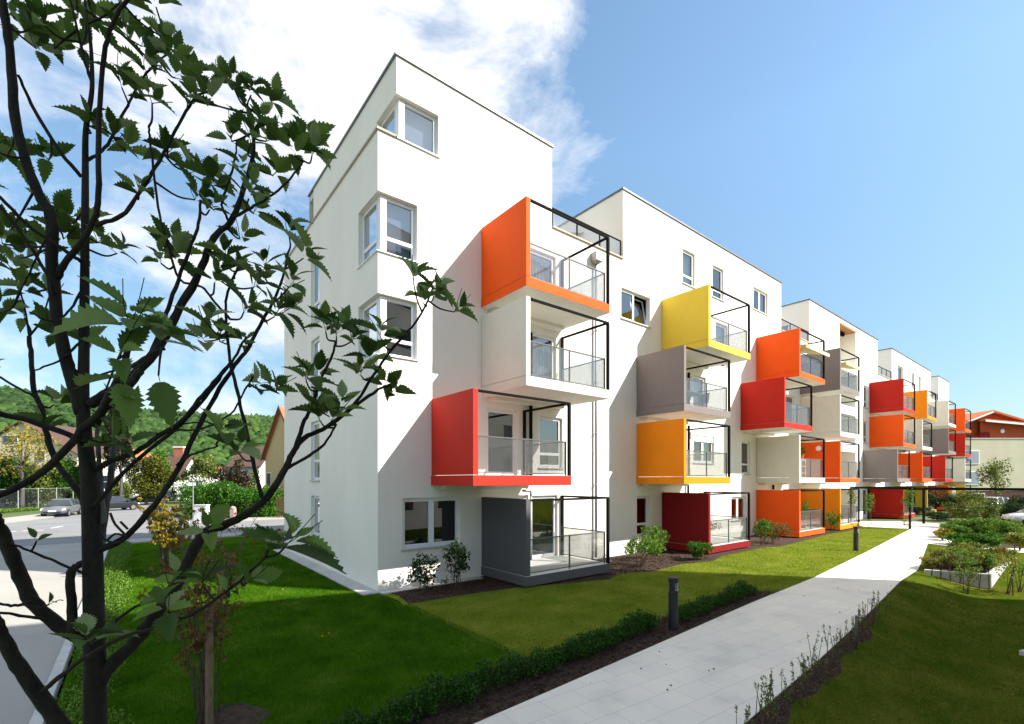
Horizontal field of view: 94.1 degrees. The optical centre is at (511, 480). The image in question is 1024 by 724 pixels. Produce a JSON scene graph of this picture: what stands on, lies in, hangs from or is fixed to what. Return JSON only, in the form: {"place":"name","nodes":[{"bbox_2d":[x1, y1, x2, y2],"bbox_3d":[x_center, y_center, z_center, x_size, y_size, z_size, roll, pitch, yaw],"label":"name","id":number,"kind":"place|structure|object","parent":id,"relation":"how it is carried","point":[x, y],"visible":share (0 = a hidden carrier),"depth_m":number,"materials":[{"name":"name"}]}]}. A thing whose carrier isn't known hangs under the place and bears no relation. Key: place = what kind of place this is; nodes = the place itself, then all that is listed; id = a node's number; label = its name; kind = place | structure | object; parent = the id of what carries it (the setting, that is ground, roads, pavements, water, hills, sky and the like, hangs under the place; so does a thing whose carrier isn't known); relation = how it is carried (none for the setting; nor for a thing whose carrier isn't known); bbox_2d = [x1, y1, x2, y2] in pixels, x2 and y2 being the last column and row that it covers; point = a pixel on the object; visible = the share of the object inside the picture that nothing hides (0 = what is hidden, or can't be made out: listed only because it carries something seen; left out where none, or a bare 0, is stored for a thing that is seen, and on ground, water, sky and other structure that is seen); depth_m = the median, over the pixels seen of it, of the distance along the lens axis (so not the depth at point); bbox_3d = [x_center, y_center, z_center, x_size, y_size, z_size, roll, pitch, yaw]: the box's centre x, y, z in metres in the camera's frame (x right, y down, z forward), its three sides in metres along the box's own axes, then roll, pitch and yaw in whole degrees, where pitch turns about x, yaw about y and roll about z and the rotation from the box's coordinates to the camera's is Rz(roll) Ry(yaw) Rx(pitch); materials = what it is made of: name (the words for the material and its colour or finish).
{"place":"outdoors","nodes":[
{"label":"outdoors","id":0,"kind":"place"},
{"bbox_2d":[3,512,76,523],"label":"pavement","id":1,"kind":"structure","parent":0,"point":[8,520],"depth_m":38.79,"materials":[{"name":"concrete"}]},
{"bbox_2d":[0,487,73,508],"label":"wire fence","id":2,"kind":"object","parent":1,"relation":"on","point":[32,497],"visible":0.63,"depth_m":49.42,"materials":[{"name":"metal"}]},
{"bbox_2d":[103,449,155,497],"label":"white house","id":3,"kind":"structure","parent":0,"point":[105,471],"depth_m":69.95,"materials":[{"name":"white paint"}]},
{"bbox_2d":[6,502,283,545],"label":"asphalt road","id":4,"kind":"structure","parent":0,"point":[69,531],"depth_m":31.41,"materials":[{"name":"grey asphalt"}]},
{"bbox_2d":[40,498,80,515],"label":"parked car","id":5,"kind":"object","parent":4,"relation":"on","point":[67,506],"visible":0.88,"depth_m":40.93,"materials":[{"name":"paint"}]},
{"bbox_2d":[102,408,133,496],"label":"purple leaved tree","id":6,"kind":"object","parent":4,"relation":"on","point":[118,453],"visible":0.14,"depth_m":57.88,"materials":[{"name":"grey plant"}]},
{"bbox_2d":[112,476,135,498],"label":"garden shrub","id":7,"kind":"object","parent":4,"relation":"on","point":[116,490],"visible":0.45,"depth_m":63.48,"materials":[{"name":"green plant"}]},
{"bbox_2d":[110,496,139,509],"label":"parked car","id":8,"kind":"object","parent":4,"relation":"on","point":[121,502],"visible":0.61,"depth_m":49.30,"materials":[{"name":"paint"}]},
{"bbox_2d":[123,453,170,504],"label":"yew tree","id":9,"kind":"object","parent":4,"relation":"on","point":[145,484],"visible":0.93,"depth_m":59.46,"materials":[{"name":"green plant"}]},
{"bbox_2d":[155,447,172,484],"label":"birch tree","id":10,"kind":"object","parent":4,"relation":"on","point":[159,453],"visible":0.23,"depth_m":71.90,"materials":[{"name":"green plant"}]},
{"bbox_2d":[126,516,283,543],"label":"pavement","id":11,"kind":"structure","parent":0,"point":[146,540],"depth_m":26.81,"materials":[{"name":"concrete"}]},
{"bbox_2d":[226,446,264,487],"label":"white house","id":12,"kind":"structure","parent":0,"point":[259,464],"depth_m":59.57,"materials":[{"name":"white paint"}]},
{"bbox_2d":[260,405,283,510],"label":"tan house","id":13,"kind":"structure","parent":0,"point":[272,455],"depth_m":47.08,"materials":[{"name":"beige paint"}]},
{"bbox_2d":[57,536,532,723],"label":"lush lawn","id":14,"kind":"structure","parent":0,"point":[148,546],"depth_m":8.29,"materials":[{"name":"green plant"}]},
{"bbox_2d":[56,539,135,723],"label":"border hedge","id":15,"kind":"object","parent":14,"relation":"on","point":[117,562],"visible":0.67,"depth_m":11.24,"materials":[{"name":"green plant"}]},
{"bbox_2d":[136,497,204,574],"bbox_3d":[-10.984,1.802,15.184,1.700,2.600,1.495,0,0,3],"label":"flowering shrub","id":16,"kind":"object","parent":14,"relation":"on","point":[160,520],"visible":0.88,"depth_m":14.97,"materials":[{"name":"yellow plant"}]},
{"bbox_2d":[197,702,270,723],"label":"shrub bed","id":17,"kind":"object","parent":14,"relation":"on","point":[237,713],"visible":0.73,"depth_m":6.29,"materials":[{"name":"brown soil"}]},
{"bbox_2d":[135,499,262,723],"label":"flowering shrub","id":18,"kind":"object","parent":17,"relation":"on","point":[197,645],"visible":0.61,"depth_m":5.89,"materials":[{"name":"green plant"}]},
{"bbox_2d":[205,608,213,723],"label":"wooden stake","id":19,"kind":"object","parent":17,"relation":"on","point":[209,703],"visible":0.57,"depth_m":5.83,"materials":[{"name":"brown wood"}]},
{"bbox_2d":[0,0,476,723],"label":"whitebeam tree","id":20,"kind":"object","parent":14,"relation":"on","point":[88,630],"visible":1,"depth_m":1.49,"materials":[{"name":"green plant"}]},
{"bbox_2d":[0,499,999,665],"bbox_3d":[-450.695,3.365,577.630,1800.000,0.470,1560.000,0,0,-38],"label":"town ground","id":21,"kind":"structure","parent":0,"point":[916,518],"depth_m":40.07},
{"bbox_2d":[0,451,41,507],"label":"garden shrub","id":22,"kind":"object","parent":21,"relation":"on","point":[4,480],"visible":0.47,"depth_m":53.68,"materials":[{"name":"green plant"}]},
{"bbox_2d":[0,457,54,506],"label":"garden shrub","id":23,"kind":"object","parent":21,"relation":"on","point":[29,500],"visible":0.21,"depth_m":55.21,"materials":[{"name":"green plant"}]},
{"bbox_2d":[0,422,61,507],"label":"gnarled tree","id":24,"kind":"object","parent":21,"relation":"on","point":[22,461],"visible":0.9,"depth_m":51.90,"materials":[{"name":"green plant"}]},
{"bbox_2d":[26,460,70,505],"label":"garden shrub","id":25,"kind":"object","parent":21,"relation":"on","point":[46,483],"visible":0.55,"depth_m":56.02,"materials":[{"name":"green plant"}]},
{"bbox_2d":[0,421,106,492],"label":"pale yellow house","id":26,"kind":"structure","parent":21,"relation":"on","point":[73,452],"depth_m":75.00,"materials":[{"name":"beige paint"}]},
{"bbox_2d":[0,542,107,723],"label":"concrete drive","id":27,"kind":"structure","parent":21,"relation":"on","point":[39,647],"depth_m":10.64,"materials":[{"name":"grey concrete"}]},
{"bbox_2d":[44,454,79,501],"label":"garden shrub","id":28,"kind":"object","parent":21,"relation":"on","point":[72,469],"visible":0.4,"depth_m":57.44,"materials":[{"name":"green plant"}]},
{"bbox_2d":[29,550,108,723],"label":"kerb","id":29,"kind":"structure","parent":21,"relation":"on","point":[61,664],"depth_m":7.72,"materials":[{"name":"concrete"}]},
{"bbox_2d":[163,446,194,499],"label":"brown roofed house","id":30,"kind":"structure","parent":21,"relation":"on","point":[177,456],"depth_m":77.57,"materials":[{"name":"tile"}]},
{"bbox_2d":[168,468,190,502],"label":"garden tree","id":31,"kind":"object","parent":21,"relation":"on","point":[184,474],"visible":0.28,"depth_m":63.89,"materials":[{"name":"grey plant"}]},
{"bbox_2d":[178,455,222,496],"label":"garden tree","id":32,"kind":"object","parent":21,"relation":"on","point":[205,467],"visible":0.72,"depth_m":64.20,"materials":[{"name":"green plant"}]},
{"bbox_2d":[177,479,283,517],"bbox_3d":[-23.417,1.702,40.532,8.846,3.728,4.577,0,0,-7],"label":"clipped hedge","id":33,"kind":"object","parent":21,"relation":"on","point":[213,493],"visible":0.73,"depth_m":39.40,"materials":[{"name":"green plant"}]},
{"bbox_2d":[214,459,251,488],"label":"red leaved tree","id":34,"kind":"object","parent":21,"relation":"on","point":[241,478],"visible":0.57,"depth_m":53.34,"materials":[{"name":"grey plant"}]},
{"bbox_2d":[273,549,482,595],"bbox_3d":[-5.724,3.107,18.000,3.780,0.085,10.740,0,0,-38],"label":"building apron","id":35,"kind":"object","parent":21,"relation":"on","point":[353,585],"visible":0.64,"depth_m":14.73,"materials":[{"name":"concrete"}]},
{"bbox_2d":[382,589,778,723],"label":"hedge bed","id":36,"kind":"object","parent":21,"relation":"on","point":[521,687],"visible":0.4,"depth_m":7.52,"materials":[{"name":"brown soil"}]},
{"bbox_2d":[290,609,662,723],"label":"hedge","id":37,"kind":"object","parent":36,"relation":"on","point":[404,711],"visible":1,"depth_m":7.03,"materials":[{"name":"green plant"}]},
{"bbox_2d":[668,576,678,629],"bbox_3d":[3.362,2.560,9.940,0.220,1.080,0.220,0,0,22],"label":"bollard light","id":38,"kind":"object","parent":36,"relation":"on","point":[673,604],"visible":1,"depth_m":9.86,"materials":[{"name":"grey metal"}]},
{"bbox_2d":[667,579,757,621],"bbox_3d":[5.017,2.869,11.693,4.111,0.499,0.628,0,0,-43],"label":"hedge","id":39,"kind":"object","parent":36,"relation":"on","point":[699,606],"visible":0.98,"depth_m":11.46,"materials":[{"name":"green plant"}]},
{"bbox_2d":[283,51,970,590],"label":"apartment building","id":40,"kind":"structure","parent":21,"relation":"on","point":[547,423],"depth_m":17.69,"materials":[{"name":"white paint"}]},
{"bbox_2d":[309,421,319,480],"bbox_3d":[-7.279,-1.083,17.789,0.240,2.235,1.160,0,0,-38],"label":"window","id":41,"kind":"structure","parent":40,"relation":"in","point":[317,424],"depth_m":17.96,"materials":[{"name":"white glass"}]},
{"bbox_2d":[309,260,319,328],"bbox_3d":[-7.279,-7.053,17.789,0.240,2.535,1.160,0,0,-38],"label":"window","id":42,"kind":"structure","parent":40,"relation":"in","point":[317,270],"depth_m":18.01,"materials":[{"name":"white glass"}]},
{"bbox_2d":[314,496,319,538],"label":"window","id":43,"kind":"structure","parent":40,"relation":"in","point":[316,498],"depth_m":17.96,"materials":[{"name":"white glass"}]},
{"bbox_2d":[363,298,377,359],"bbox_3d":[-4.118,-4.330,13.979,0.094,1.700,1.160,0,0,-38],"label":"window","id":44,"kind":"structure","parent":40,"relation":"in","point":[372,308],"depth_m":13.97,"materials":[{"name":"white glass"}]},
{"bbox_2d":[363,199,377,261],"bbox_3d":[-4.118,-7.175,13.979,0.094,1.670,1.160,0,0,-38],"label":"window","id":45,"kind":"structure","parent":40,"relation":"in","point":[370,218],"depth_m":14.03,"materials":[{"name":"white glass"}]},
{"bbox_2d":[356,195,418,269],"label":"window","id":46,"kind":"structure","parent":40,"relation":"in","point":[393,221],"depth_m":13.87,"materials":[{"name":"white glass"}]},
{"bbox_2d":[381,103,396,134],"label":"window","id":47,"kind":"structure","parent":40,"relation":"in","point":[390,122],"depth_m":14.13,"materials":[{"name":"white glass"}]},
{"bbox_2d":[364,296,418,361],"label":"window","id":48,"kind":"structure","parent":40,"relation":"in","point":[382,300],"depth_m":13.61,"materials":[{"name":"white plastic"}]},
{"bbox_2d":[397,99,440,158],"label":"window","id":49,"kind":"structure","parent":40,"relation":"in","point":[413,130],"depth_m":14.27,"materials":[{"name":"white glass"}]},
{"bbox_2d":[401,497,462,550],"bbox_3d":[-2.404,1.268,14.291,2.040,1.495,0.242,0,0,-38],"label":"window","id":50,"kind":"structure","parent":40,"relation":"in","point":[431,544],"depth_m":14.31,"materials":[{"name":"white plastic"}]},
{"bbox_2d":[487,408,514,474],"bbox_3d":[-0.396,-1.260,15.975,1.260,2.180,0.092,0,0,-38],"label":"balcony door","id":51,"kind":"structure","parent":40,"relation":"in","point":[512,413],"depth_m":16.22,"materials":[{"name":"white glass"}]},
{"bbox_2d":[530,249,553,283],"bbox_3d":[0.944,-6.985,17.141,1.310,2.270,0.258,0,0,-38],"label":"balcony door","id":52,"kind":"structure","parent":40,"relation":"in","point":[539,268],"depth_m":17.32,"materials":[{"name":"white glass"}]},
{"bbox_2d":[533,333,553,379],"bbox_3d":[0.991,-4.100,17.179,1.230,2.200,0.258,0,0,-38],"label":"balcony door","id":53,"kind":"structure","parent":40,"relation":"in","point":[540,352],"depth_m":17.39,"materials":[{"name":"white glass"}]},
{"bbox_2d":[532,495,555,557],"bbox_3d":[1.094,1.650,17.154,1.260,2.220,0.092,0,0,-38],"label":"balcony door","id":54,"kind":"structure","parent":40,"relation":"in","point":[540,496],"depth_m":17.45,"materials":[{"name":"white plastic"}]},
{"bbox_2d":[538,416,564,468],"bbox_3d":[1.375,-1.347,17.282,1.240,1.865,0.240,0,0,-38],"label":"window","id":55,"kind":"structure","parent":40,"relation":"in","point":[557,454],"depth_m":17.41,"materials":[{"name":"glass"}]},
{"bbox_2d":[620,289,651,327],"bbox_3d":[5.175,-7.322,20.432,2.070,1.315,0.460,0,0,-38],"label":"window","id":56,"kind":"structure","parent":40,"relation":"in","point":[631,302],"depth_m":20.48,"materials":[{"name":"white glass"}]},
{"bbox_2d":[682,250,695,288],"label":"window","id":57,"kind":"structure","parent":40,"relation":"in","point":[686,278],"depth_m":23.17,"materials":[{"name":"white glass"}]},
{"bbox_2d":[693,376,703,405],"bbox_3d":[9.082,-4.050,23.586,1.130,2.100,0.258,0,0,-38],"label":"balcony door","id":58,"kind":"structure","parent":40,"relation":"in","point":[696,385],"depth_m":23.79,"materials":[{"name":"white glass"}]},
{"bbox_2d":[693,435,715,463],"bbox_3d":[9.441,-1.507,23.776,2.030,1.385,0.406,0,0,-38],"label":"window","id":59,"kind":"structure","parent":40,"relation":"in","point":[703,440],"depth_m":23.76,"materials":[{"name":"white glass"}]},
{"bbox_2d":[753,288,768,315],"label":"window","id":60,"kind":"structure","parent":40,"relation":"in","point":[759,298],"depth_m":27.63,"materials":[{"name":"white glass"}]},
{"bbox_2d":[392,527,861,603],"bbox_3d":[9.961,3.086,22.016,32.200,0.001,3.080,0,0,-38],"label":"planting bed","id":61,"kind":"object","parent":21,"relation":"on","point":[755,540],"visible":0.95,"depth_m":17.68,"materials":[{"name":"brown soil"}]},
{"bbox_2d":[404,550,440,592],"bbox_3d":[-2.466,2.493,13.123,1.014,1.226,0.910,0,0,-3],"label":"shrub","id":62,"kind":"object","parent":61,"relation":"on","point":[417,566],"visible":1,"depth_m":13.09,"materials":[{"name":"green plant"}]},
{"bbox_2d":[442,537,470,588],"bbox_3d":[-1.521,2.353,13.622,0.820,1.501,0.918,0,0,-38],"label":"shrub","id":63,"kind":"object","parent":61,"relation":"on","point":[460,564],"visible":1,"depth_m":13.57,"materials":[{"name":"green plant"}]},
{"bbox_2d":[622,536,666,566],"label":"shrub","id":64,"kind":"object","parent":61,"relation":"on","point":[654,547],"visible":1,"depth_m":17.01,"materials":[{"name":"green plant"}]},
{"bbox_2d":[640,524,670,560],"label":"shrub","id":65,"kind":"object","parent":61,"relation":"on","point":[657,534],"visible":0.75,"depth_m":18.41,"materials":[{"name":"green plant"}]},
{"bbox_2d":[686,541,714,559],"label":"shrub","id":66,"kind":"object","parent":61,"relation":"on","point":[696,546],"visible":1,"depth_m":18.32,"materials":[{"name":"green plant"}]},
{"bbox_2d":[752,518,774,545],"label":"shrub","id":67,"kind":"object","parent":61,"relation":"on","point":[767,527],"visible":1,"depth_m":22.34,"materials":[{"name":"green plant"}]},
{"bbox_2d":[755,519,796,542],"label":"shrub","id":68,"kind":"object","parent":61,"relation":"on","point":[776,528],"visible":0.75,"depth_m":23.24,"materials":[{"name":"brown plant"}]},
{"bbox_2d":[822,511,842,530],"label":"shrub","id":69,"kind":"object","parent":61,"relation":"on","point":[833,520],"visible":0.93,"depth_m":28.15,"materials":[{"name":"green plant"}]},
{"bbox_2d":[856,521,1023,552],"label":"path crossing","id":70,"kind":"object","parent":21,"relation":"on","point":[923,532],"visible":0.4,"depth_m":31.11,"materials":[{"name":"grey concrete"}]},
{"bbox_2d":[850,486,1023,528],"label":"steel pergola","id":71,"kind":"object","parent":70,"relation":"on","point":[868,488],"visible":0.95,"depth_m":32.09,"materials":[{"name":"black metal"}]},
{"bbox_2d":[927,490,953,510],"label":"shrub","id":72,"kind":"object","parent":21,"relation":"on","point":[931,497],"visible":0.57,"depth_m":43.48,"materials":[{"name":"green plant"}]},
{"bbox_2d":[945,410,1023,501],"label":"terracotta gabled building","id":73,"kind":"structure","parent":21,"relation":"on","point":[998,435],"depth_m":56.00,"materials":[{"name":"beige paint"}]},
{"bbox_2d":[964,450,979,463],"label":"window","id":74,"kind":"structure","parent":73,"relation":"in","point":[975,454],"depth_m":55.93,"materials":[{"name":"grey glass"}]},
{"bbox_2d":[946,529,1023,548],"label":"sunny bed","id":75,"kind":"object","parent":21,"relation":"on","point":[1007,545],"visible":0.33,"depth_m":22.52,"materials":[{"name":"brown soil"}]},
{"bbox_2d":[938,520,975,533],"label":"shrub","id":76,"kind":"object","parent":75,"relation":"on","point":[962,527],"visible":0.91,"depth_m":25.22,"materials":[{"name":"green plant"}]},
{"bbox_2d":[940,532,986,543],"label":"shrub","id":77,"kind":"object","parent":75,"relation":"on","point":[960,537],"visible":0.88,"depth_m":22.59,"materials":[{"name":"green plant"}]},
{"bbox_2d":[941,490,990,526],"bbox_3d":[29.374,1.816,31.021,2.493,2.624,2.422,0,0,-38],"label":"shrub","id":78,"kind":"object","parent":75,"relation":"on","point":[970,498],"visible":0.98,"depth_m":30.76,"materials":[{"name":"green plant"}]},
{"bbox_2d":[951,517,1008,533],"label":"shrub","id":79,"kind":"object","parent":75,"relation":"on","point":[975,523],"visible":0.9,"depth_m":25.05,"materials":[{"name":"green plant"}]},
{"bbox_2d":[972,533,1005,545],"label":"shrub","id":80,"kind":"object","parent":75,"relation":"on","point":[991,537],"visible":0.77,"depth_m":22.11,"materials":[{"name":"green plant"}]},
{"bbox_2d":[974,497,1003,518],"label":"shrub","id":81,"kind":"object","parent":75,"relation":"on","point":[990,510],"visible":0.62,"depth_m":31.68,"materials":[{"name":"green plant"}]},
{"bbox_2d":[982,518,1023,536],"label":"shrub","id":82,"kind":"object","parent":75,"relation":"on","point":[1012,527],"visible":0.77,"depth_m":24.67,"materials":[{"name":"green plant"}]},
{"bbox_2d":[1000,531,1023,550],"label":"shrub","id":83,"kind":"object","parent":75,"relation":"on","point":[1013,538],"visible":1,"depth_m":20.91,"materials":[{"name":"green plant"}]},
{"bbox_2d":[974,457,1013,496],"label":"young tree","id":84,"kind":"object","parent":21,"relation":"on","point":[994,473],"visible":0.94,"depth_m":46.84,"materials":[{"name":"green plant"}]},
{"bbox_2d":[0,0,1023,418],"label":"sky","id":85,"kind":"structure","parent":0,"point":[866,157],"materials":[{"name":"blue"}]},
{"bbox_2d":[384,526,908,658],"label":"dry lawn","id":86,"kind":"structure","parent":0,"point":[398,598],"depth_m":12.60,"materials":[{"name":"green plant"}]},
{"bbox_2d":[474,529,927,723],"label":"garden path","id":87,"kind":"structure","parent":0,"point":[771,631],"depth_m":8.17,"materials":[{"name":"grey concrete"}]},
{"bbox_2d":[747,543,928,723],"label":"soil bank","id":88,"kind":"structure","parent":0,"point":[754,718],"depth_m":7.56,"materials":[{"name":"brown soil"}]},
{"bbox_2d":[755,676,773,723],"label":"young shrub","id":89,"kind":"object","parent":88,"relation":"on","point":[769,692],"visible":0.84,"depth_m":6.10,"materials":[{"name":"green plant"}]},
{"bbox_2d":[754,683,779,723],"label":"young shrub","id":90,"kind":"object","parent":88,"relation":"on","point":[767,700],"visible":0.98,"depth_m":5.83,"materials":[{"name":"green plant"}]},
{"bbox_2d":[760,668,790,716],"bbox_3d":[3.535,2.827,6.366,0.237,0.575,0.346,0,0,-38],"label":"young shrub","id":91,"kind":"object","parent":88,"relation":"on","point":[786,695],"visible":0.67,"depth_m":6.38,"materials":[{"name":"green plant"}]},
{"bbox_2d":[782,661,807,708],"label":"young shrub","id":92,"kind":"object","parent":88,"relation":"on","point":[803,675],"visible":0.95,"depth_m":6.64,"materials":[{"name":"green plant"}]},
{"bbox_2d":[748,606,878,723],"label":"soil clods","id":93,"kind":"object","parent":88,"relation":"on","point":[818,680],"visible":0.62,"depth_m":7.70,"materials":[{"name":"brown soil"}]},
{"bbox_2d":[788,517,1023,723],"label":"bank lawn","id":94,"kind":"structure","parent":0,"point":[994,596],"depth_m":8.78,"materials":[{"name":"green plant"}]},
{"bbox_2d":[946,565,981,593],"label":"shrub","id":95,"kind":"object","parent":94,"relation":"on","point":[970,574],"visible":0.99,"depth_m":14.54,"materials":[{"name":"green plant"}]},
{"bbox_2d":[924,561,1010,588],"bbox_3d":[16.452,3.349,17.118,5.457,0.703,1.559,0,0,-38],"label":"raised planter","id":96,"kind":"object","parent":94,"relation":"on","point":[992,574],"visible":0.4,"depth_m":15.63,"materials":[{"name":"concrete"}]},
{"bbox_2d":[992,548,1021,595],"bbox_3d":[15.128,2.800,14.578,0.791,1.446,0.643,0,0,-38],"label":"shrub","id":97,"kind":"object","parent":94,"relation":"on","point":[1012,572],"visible":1,"depth_m":14.52,"materials":[{"name":"green plant"}]},
{"bbox_2d":[995,501,1023,516],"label":"shrub","id":98,"kind":"object","parent":94,"relation":"on","point":[1011,507],"visible":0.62,"depth_m":35.52,"materials":[{"name":"green plant"}]},
{"bbox_2d":[1001,509,1023,524],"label":"parked car","id":99,"kind":"object","parent":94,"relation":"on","point":[1018,516],"visible":0.83,"depth_m":32.33,"materials":[{"name":"paint"}]},
{"bbox_2d":[1007,558,1023,591],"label":"shrub","id":100,"kind":"object","parent":94,"relation":"on","point":[1018,571],"visible":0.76,"depth_m":14.74,"materials":[{"name":"green plant"}]},
{"bbox_3d":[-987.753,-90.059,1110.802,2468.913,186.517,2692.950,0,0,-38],"label":"hillside","id":101,"kind":"structure","parent":0,"visible":0},
{"bbox_2d":[0,385,274,468],"bbox_3d":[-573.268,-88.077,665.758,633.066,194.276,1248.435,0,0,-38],"label":"hill forest","id":102,"kind":"object","parent":101,"relation":"on","point":[14,400],"visible":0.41,"depth_m":590.71,"materials":[{"name":"green plant"}]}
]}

